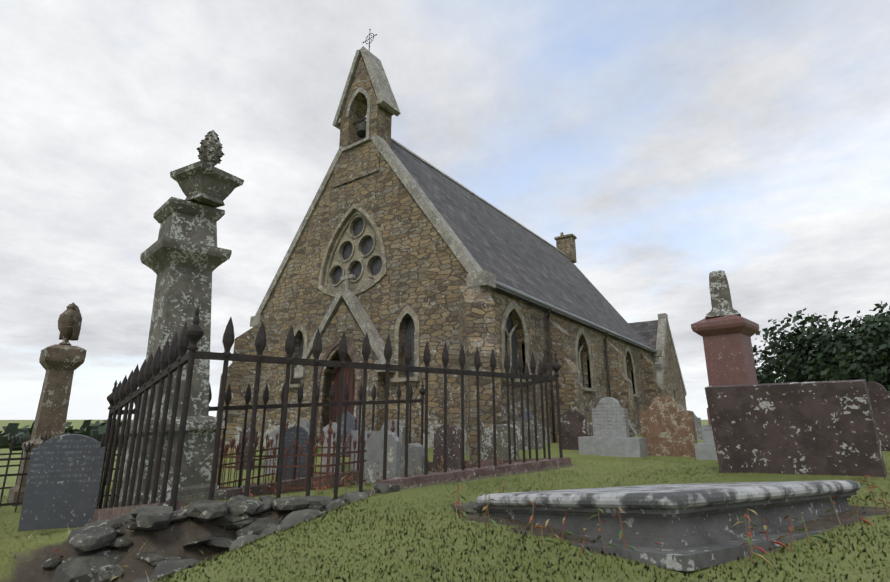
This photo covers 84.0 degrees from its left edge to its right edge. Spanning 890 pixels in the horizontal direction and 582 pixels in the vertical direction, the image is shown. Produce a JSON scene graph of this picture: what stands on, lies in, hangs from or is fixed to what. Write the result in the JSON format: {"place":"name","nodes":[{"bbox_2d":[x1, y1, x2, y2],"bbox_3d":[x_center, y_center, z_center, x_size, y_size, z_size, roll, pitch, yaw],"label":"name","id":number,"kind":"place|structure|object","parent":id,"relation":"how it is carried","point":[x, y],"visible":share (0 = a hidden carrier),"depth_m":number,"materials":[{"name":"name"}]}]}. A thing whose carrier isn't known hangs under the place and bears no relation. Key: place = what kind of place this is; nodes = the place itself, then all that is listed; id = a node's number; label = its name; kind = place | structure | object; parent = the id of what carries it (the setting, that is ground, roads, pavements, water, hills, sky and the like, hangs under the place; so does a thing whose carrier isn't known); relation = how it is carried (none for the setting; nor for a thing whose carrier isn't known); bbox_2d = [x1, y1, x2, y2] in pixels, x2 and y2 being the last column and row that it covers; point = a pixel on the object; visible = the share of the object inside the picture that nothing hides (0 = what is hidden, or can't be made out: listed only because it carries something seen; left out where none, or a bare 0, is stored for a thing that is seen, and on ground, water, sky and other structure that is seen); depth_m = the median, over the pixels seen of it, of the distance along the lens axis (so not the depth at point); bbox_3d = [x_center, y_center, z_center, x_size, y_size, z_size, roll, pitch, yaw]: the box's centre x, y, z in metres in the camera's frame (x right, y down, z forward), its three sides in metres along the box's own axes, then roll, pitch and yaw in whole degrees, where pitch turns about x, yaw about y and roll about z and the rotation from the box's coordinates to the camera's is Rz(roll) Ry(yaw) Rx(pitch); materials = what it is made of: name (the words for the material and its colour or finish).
{"place":"outdoors","nodes":[
{"label":"outdoors","id":0,"kind":"place"},
{"bbox_2d":[0,420,889,581],"bbox_3d":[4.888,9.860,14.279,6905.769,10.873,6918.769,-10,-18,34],"label":"ground","id":1,"kind":"structure","parent":0,"point":[28,562],"depth_m":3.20,"materials":[{"name":"green plant"}]},
{"bbox_2d":[7,303,86,506],"bbox_3d":[-6.229,1.723,7.885,0.588,3.162,0.588,-13,-20,42],"label":"pillar monument","id":2,"kind":"object","parent":1,"relation":"on","point":[62,361],"visible":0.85,"depth_m":7.80,"materials":[{"name":"grey stone"}]},
{"bbox_2d":[18,434,105,530],"bbox_3d":[-4.522,2.295,5.870,0.720,1.149,0.200,7,-16,-25],"label":"slate headstone","id":3,"kind":"object","parent":1,"relation":"on","point":[63,482],"visible":0.9,"depth_m":5.84,"materials":[{"name":"grey stone"}]},
{"bbox_2d":[0,424,123,511],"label":"plot fence","id":4,"kind":"object","parent":1,"relation":"on","point":[27,450],"visible":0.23,"depth_m":6.87,"materials":[{"name":"metal"}]},
{"bbox_2d":[0,417,126,450],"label":"distant hedge trees","id":5,"kind":"object","parent":1,"relation":"on","point":[97,428],"visible":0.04,"depth_m":178.18,"materials":[{"name":"green plant"}]},
{"bbox_2d":[107,130,243,507],"bbox_3d":[-3.479,0.289,6.737,1.198,5.362,1.094,-13,-20,42],"label":"tall pillar monument","id":6,"kind":"object","parent":1,"relation":"on","point":[183,257],"visible":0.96,"depth_m":6.57,"materials":[{"name":"grey stone"}]},
{"bbox_2d":[216,322,261,453],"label":"corner buttress","id":7,"kind":"structure","parent":1,"relation":"on","point":[240,376],"depth_m":15.64,"materials":[{"name":"stone"}]},
{"bbox_2d":[236,423,257,469],"bbox_3d":[-4.806,3.807,11.991,0.620,1.178,0.141,-11,-18,36],"label":"gravestone","id":8,"kind":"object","parent":1,"relation":"on","point":[248,426],"depth_m":11.96,"materials":[{"name":"stone"}]},
{"bbox_2d":[42,482,490,581],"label":"bank rocks","id":9,"kind":"object","parent":1,"relation":"on","point":[95,562],"visible":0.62,"depth_m":3.75,"materials":[{"name":"grey stone"}]},
{"bbox_2d":[263,430,279,474],"bbox_3d":[-3.662,3.532,10.700,0.600,1.004,0.155,-10,-18,34],"label":"headstone","id":10,"kind":"object","parent":1,"relation":"on","point":[271,435],"visible":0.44,"depth_m":10.70,"materials":[{"name":"grey stone"}]},
{"bbox_2d":[282,426,308,479],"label":"dark slab","id":11,"kind":"structure","parent":1,"relation":"on","point":[290,434],"depth_m":8.74,"materials":[{"name":"stone"}]},
{"bbox_2d":[299,419,309,435],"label":"headstone","id":12,"kind":"object","parent":1,"relation":"on","point":[305,424],"visible":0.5,"depth_m":12.36,"materials":[{"name":"grey stone"}]},
{"bbox_2d":[215,420,394,493],"bbox_3d":[-2.533,2.958,8.842,2.657,1.291,2.027,-6,-16,24],"label":"inner iron railing","id":13,"kind":"object","parent":1,"relation":"on","point":[328,455],"visible":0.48,"depth_m":8.02,"materials":[{"name":"red metal"}]},
{"bbox_2d":[93,457,570,521],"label":"grave kerb","id":14,"kind":"structure","parent":1,"relation":"on","point":[490,468],"depth_m":6.86,"materials":[{"name":"red stone"}]},
{"bbox_2d":[97,307,562,511],"bbox_3d":[-1.365,2.013,7.243,5.655,2.407,3.553,13,-19,-41],"label":"grave railing","id":15,"kind":"object","parent":14,"relation":"on","point":[169,360],"visible":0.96,"depth_m":5.60,"materials":[{"name":"metal"}]},
{"bbox_2d":[321,422,342,471],"bbox_3d":[-2.440,3.407,10.629,0.420,1.120,0.160,-8,-16,29],"label":"headstone","id":16,"kind":"object","parent":1,"relation":"on","point":[325,444],"visible":0.35,"depth_m":10.59,"materials":[{"name":"stone"}]},
{"bbox_2d":[337,411,356,454],"bbox_3d":[-2.365,3.455,11.872,0.600,1.102,0.118,-9,-17,33],"label":"gravestone","id":17,"kind":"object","parent":1,"relation":"on","point":[351,422],"depth_m":11.81,"materials":[{"name":"stone"}]},
{"bbox_2d":[351,430,375,483],"bbox_3d":[-1.526,3.117,9.188,0.520,1.002,0.157,-12,-18,38],"label":"headstone","id":18,"kind":"object","parent":1,"relation":"on","point":[355,435],"visible":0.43,"depth_m":9.22,"materials":[{"name":"stone"}]},
{"bbox_2d":[366,430,400,483],"bbox_3d":[-0.981,2.708,7.861,0.600,0.954,0.153,-9,-17,31],"label":"headstone","id":19,"kind":"object","parent":1,"relation":"on","point":[375,448],"visible":0.78,"depth_m":7.83,"materials":[{"name":"grey stone"}]},
{"bbox_2d":[381,419,404,446],"bbox_3d":[-1.149,3.324,10.998,0.600,0.905,0.167,-9,-17,32],"label":"headstone","id":20,"kind":"object","parent":1,"relation":"on","point":[402,432],"visible":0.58,"depth_m":10.91,"materials":[{"name":"grey stone"}]},
{"bbox_2d":[401,443,424,475],"bbox_3d":[-0.651,3.316,9.581,0.550,0.721,0.296,-7,-16,25],"label":"headstone","id":21,"kind":"object","parent":1,"relation":"on","point":[416,452],"visible":0.61,"depth_m":9.47,"materials":[{"name":"grey stone"}]},
{"bbox_2d":[433,424,461,471],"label":"dark slab","id":22,"kind":"structure","parent":1,"relation":"on","point":[454,458],"depth_m":9.08,"materials":[{"name":"brown stone"}]},
{"bbox_2d":[255,153,654,448],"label":"church walls","id":23,"kind":"structure","parent":1,"relation":"on","point":[424,277],"depth_m":13.79,"materials":[{"name":"brown stone"}]},
{"bbox_2d":[315,338,361,442],"bbox_3d":[-2.791,2.823,13.335,1.780,3.120,0.330,-10,-18,34],"label":"door surround","id":24,"kind":"object","parent":23,"relation":"part of","point":[350,349],"visible":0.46,"depth_m":13.60,"materials":[{"name":"grey stone"}]},
{"bbox_2d":[332,353,354,422],"bbox_3d":[-2.623,3.011,13.527,1.267,2.850,0.075,-10,-18,34],"label":"church door","id":25,"kind":"structure","parent":23,"relation":"in","point":[349,376],"depth_m":13.70,"materials":[{"name":"red wood"}]},
{"bbox_2d":[301,302,385,445],"bbox_3d":[-2.773,2.388,13.471,2.880,4.230,0.330,-10,-18,34],"label":"porch","id":26,"kind":"object","parent":23,"relation":"attached to","point":[343,320],"visible":0.35,"depth_m":13.47,"materials":[{"name":"brown stone"}]},
{"bbox_2d":[294,269,396,378],"bbox_3d":[-2.805,0.842,13.822,3.707,3.000,0.360,-10,-18,34],"label":"porch gable coping","id":27,"kind":"object","parent":23,"relation":"attached to","point":[348,297],"visible":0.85,"depth_m":13.71,"materials":[{"name":"stone"}]},
{"bbox_2d":[330,217,381,289],"bbox_3d":[-2.589,-1.169,14.647,2.362,2.437,0.100,-10,-18,34],"label":"rose window tracery","id":28,"kind":"object","parent":23,"relation":"attached to","point":[364,279],"visible":0.54,"depth_m":14.60,"materials":[{"name":"stone"}]},
{"bbox_2d":[333,56,394,187],"bbox_3d":[-2.537,-5.468,15.825,1.960,4.420,0.680,-10,-18,34],"label":"bellcote","id":29,"kind":"object","parent":23,"relation":"on","point":[358,162],"visible":0.62,"depth_m":15.42,"materials":[{"name":"stone"}]},
{"bbox_2d":[332,46,400,151],"bbox_3d":[-2.537,-6.122,15.993,2.237,3.550,0.820,-10,-18,34],"label":"coping","id":30,"kind":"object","parent":23,"relation":"on","point":[386,101],"depth_m":15.74,"materials":[{"name":"grey stone"}]},
{"bbox_2d":[353,117,366,138],"bbox_3d":[-2.621,-5.200,15.607,0.855,0.891,0.496,-3,-15,12],"label":"church bell","id":31,"kind":"object","parent":30,"relation":"attached to","point":[361,132],"visible":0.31,"depth_m":15.47,"materials":[{"name":"grey metal"}]},
{"bbox_2d":[363,29,376,50],"bbox_3d":[-2.531,-8.300,16.559,0.660,1.170,0.100,-10,-18,34],"label":"cross finial","id":32,"kind":"object","parent":30,"relation":"on","point":[369,39],"visible":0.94,"depth_m":16.57,"materials":[{"name":"grey metal"}]},
{"bbox_2d":[250,134,662,361],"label":"church copings","id":33,"kind":"object","parent":23,"relation":"on","point":[479,280],"visible":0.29,"depth_m":13.65,"materials":[{"name":"grey stone"}]},
{"bbox_2d":[283,204,639,397],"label":"window surrounds","id":34,"kind":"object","parent":23,"relation":"attached to","point":[329,288],"depth_m":14.27,"materials":[{"name":"grey stone"}]},
{"bbox_2d":[297,218,627,386],"bbox_3d":[2.926,0.657,16.681,5.158,5.077,14.150,-25,-29,59],"label":"window glass","id":35,"kind":"object","parent":23,"relation":"in","point":[376,264],"visible":0.19,"depth_m":14.48,"materials":[{"name":"black glass"}]},
{"bbox_2d":[391,138,566,255],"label":"roof ridge","id":36,"kind":"structure","parent":23,"relation":"on","point":[447,176],"depth_m":20.52,"materials":[{"name":"stone"}]},
{"bbox_2d":[391,141,653,353],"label":"roof","id":37,"kind":"structure","parent":23,"relation":"on","point":[507,251],"depth_m":17.70,"materials":[{"name":"grey stone"}]},
{"bbox_2d":[554,232,576,262],"bbox_3d":[7.073,-2.546,28.872,1.100,1.900,0.700,-10,-18,34],"label":"chimney","id":38,"kind":"object","parent":37,"relation":"on","point":[565,244],"visible":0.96,"depth_m":28.60,"materials":[{"name":"beige stone"}]},
{"bbox_2d":[496,281,656,351],"bbox_3d":[5.812,1.383,18.310,0.120,0.120,16.300,-10,-18,34],"label":"gutter","id":39,"kind":"object","parent":23,"relation":"attached to","point":[518,292],"visible":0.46,"depth_m":15.36,"materials":[{"name":"grey metal"}]},
{"bbox_2d":[547,308,610,442],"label":"downpipes","id":40,"kind":"object","parent":23,"relation":"attached to","point":[551,383],"visible":0.67,"depth_m":14.47,"materials":[{"name":"black metal"}]},
{"bbox_2d":[29,450,889,581],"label":"weeds","id":41,"kind":"object","parent":1,"relation":"on","point":[749,539],"visible":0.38,"depth_m":2.92,"materials":[{"name":"green plant"}]},
{"bbox_2d":[459,285,501,459],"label":"corner buttress","id":42,"kind":"structure","parent":1,"relation":"on","point":[477,324],"depth_m":10.45,"materials":[{"name":"brown stone"}]},
{"bbox_2d":[480,424,518,459],"bbox_3d":[1.044,2.961,9.442,0.700,0.819,0.302,-4,-15,15],"label":"headstone","id":43,"kind":"object","parent":1,"relation":"on","point":[487,445],"visible":0.65,"depth_m":9.36,"materials":[{"name":"grey stone"}]},
{"bbox_2d":[504,418,542,449],"bbox_3d":[1.760,3.279,11.201,0.900,0.784,0.402,6,-16,-23],"label":"gravestone","id":44,"kind":"object","parent":1,"relation":"on","point":[518,426],"visible":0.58,"depth_m":11.11,"materials":[{"name":"grey stone"}]},
{"bbox_2d":[520,411,532,418],"bbox_3d":[2.127,3.453,12.250,0.278,0.934,0.500,-10,-18,34],"label":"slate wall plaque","id":45,"kind":"object","parent":1,"relation":"on","point":[525,414],"depth_m":12.38,"materials":[{"name":"grey stone"}]},
{"bbox_2d":[560,410,587,449],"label":"dark slab","id":46,"kind":"structure","parent":1,"relation":"on","point":[573,425],"depth_m":11.18,"materials":[{"name":"brown stone"}]},
{"bbox_2d":[589,422,592,435],"bbox_3d":[4.837,4.399,15.461,0.458,0.747,0.813,-10,-18,34],"label":"gravestone","id":47,"kind":"object","parent":1,"relation":"on","point":[591,426],"visible":0.12,"depth_m":15.26,"materials":[{"name":"grey stone"}]},
{"bbox_2d":[549,319,664,442],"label":"buttresses","id":48,"kind":"structure","parent":1,"relation":"on","point":[571,397],"depth_m":14.96,"materials":[{"name":"stone"}]},
{"bbox_2d":[578,397,647,456],"bbox_3d":[3.253,2.690,9.702,1.200,1.191,0.420,-12,-18,38],"label":"gravestone","id":49,"kind":"object","parent":1,"relation":"on","point":[611,436],"visible":0.92,"depth_m":9.57,"materials":[{"name":"stone"}]},
{"bbox_2d":[639,396,696,456],"bbox_3d":[4.273,2.632,9.506,0.980,1.205,0.162,-12,-19,40],"label":"gravestone","id":50,"kind":"object","parent":1,"relation":"on","point":[667,425],"visible":0.94,"depth_m":9.44,"materials":[{"name":"brown stone"}]},
{"bbox_2d":[476,480,860,571],"bbox_3d":[1.600,1.565,3.487,2.458,0.583,1.794,9,-17,-31],"label":"ledger tomb","id":51,"kind":"object","parent":1,"relation":"on","point":[688,527],"visible":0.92,"depth_m":2.70,"materials":[{"name":"stone"}]},
{"bbox_2d":[663,326,686,409],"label":"gable wall","id":52,"kind":"structure","parent":1,"relation":"on","point":[672,385],"depth_m":27.07,"materials":[{"name":"stone"}]},
{"bbox_2d":[628,320,657,348],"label":"annex roof","id":53,"kind":"structure","parent":52,"relation":"on","point":[646,331],"depth_m":27.63,"materials":[{"name":"grey stone"}]},
{"bbox_2d":[655,313,686,395],"bbox_3d":[12.238,3.449,27.252,0.420,4.421,6.278,-10,-18,34],"label":"gable coping","id":54,"kind":"object","parent":52,"relation":"on","point":[663,323],"visible":0.67,"depth_m":26.68,"materials":[{"name":"grey stone"}]},
{"bbox_2d":[687,410,702,439],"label":"headstone","id":55,"kind":"object","parent":1,"relation":"on","point":[698,428],"visible":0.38,"depth_m":16.21,"materials":[{"name":"grey stone"}]},
{"bbox_2d":[691,270,758,459],"bbox_3d":[5.068,1.258,8.786,1.141,3.346,1.141,14,-20,-43],"label":"red granite monument","id":56,"kind":"object","parent":1,"relation":"on","point":[724,329],"visible":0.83,"depth_m":8.62,"materials":[{"name":"red stone"}]},
{"bbox_2d":[757,370,777,383],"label":"tree","id":57,"kind":"object","parent":1,"relation":"on","point":[762,380],"visible":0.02,"depth_m":61.06,"materials":[{"name":"green plant"}]},
{"bbox_2d":[705,379,886,476],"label":"leaning slab","id":58,"kind":"structure","parent":1,"relation":"on","point":[817,428],"depth_m":5.69,"materials":[{"name":"brown stone"}]},
{"bbox_2d":[752,308,889,390],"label":"bush","id":59,"kind":"object","parent":1,"relation":"on","point":[811,362],"visible":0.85,"depth_m":47.24,"materials":[{"name":"green plant"}]},
{"bbox_2d":[762,301,889,386],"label":"bush","id":60,"kind":"object","parent":1,"relation":"on","point":[879,316],"visible":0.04,"depth_m":50.96,"materials":[{"name":"green plant"}]},
{"bbox_2d":[852,302,889,375],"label":"bush","id":61,"kind":"object","parent":1,"relation":"on","point":[885,332],"visible":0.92,"depth_m":41.61,"materials":[{"name":"green plant"}]},
{"bbox_2d":[866,381,889,450],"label":"headstone","id":62,"kind":"object","parent":1,"relation":"on","point":[879,395],"visible":0.46,"depth_m":9.27,"materials":[{"name":"brown stone"}]},
{"bbox_2d":[0,0,889,419],"label":"sky","id":63,"kind":"structure","parent":0,"point":[678,142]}
]}

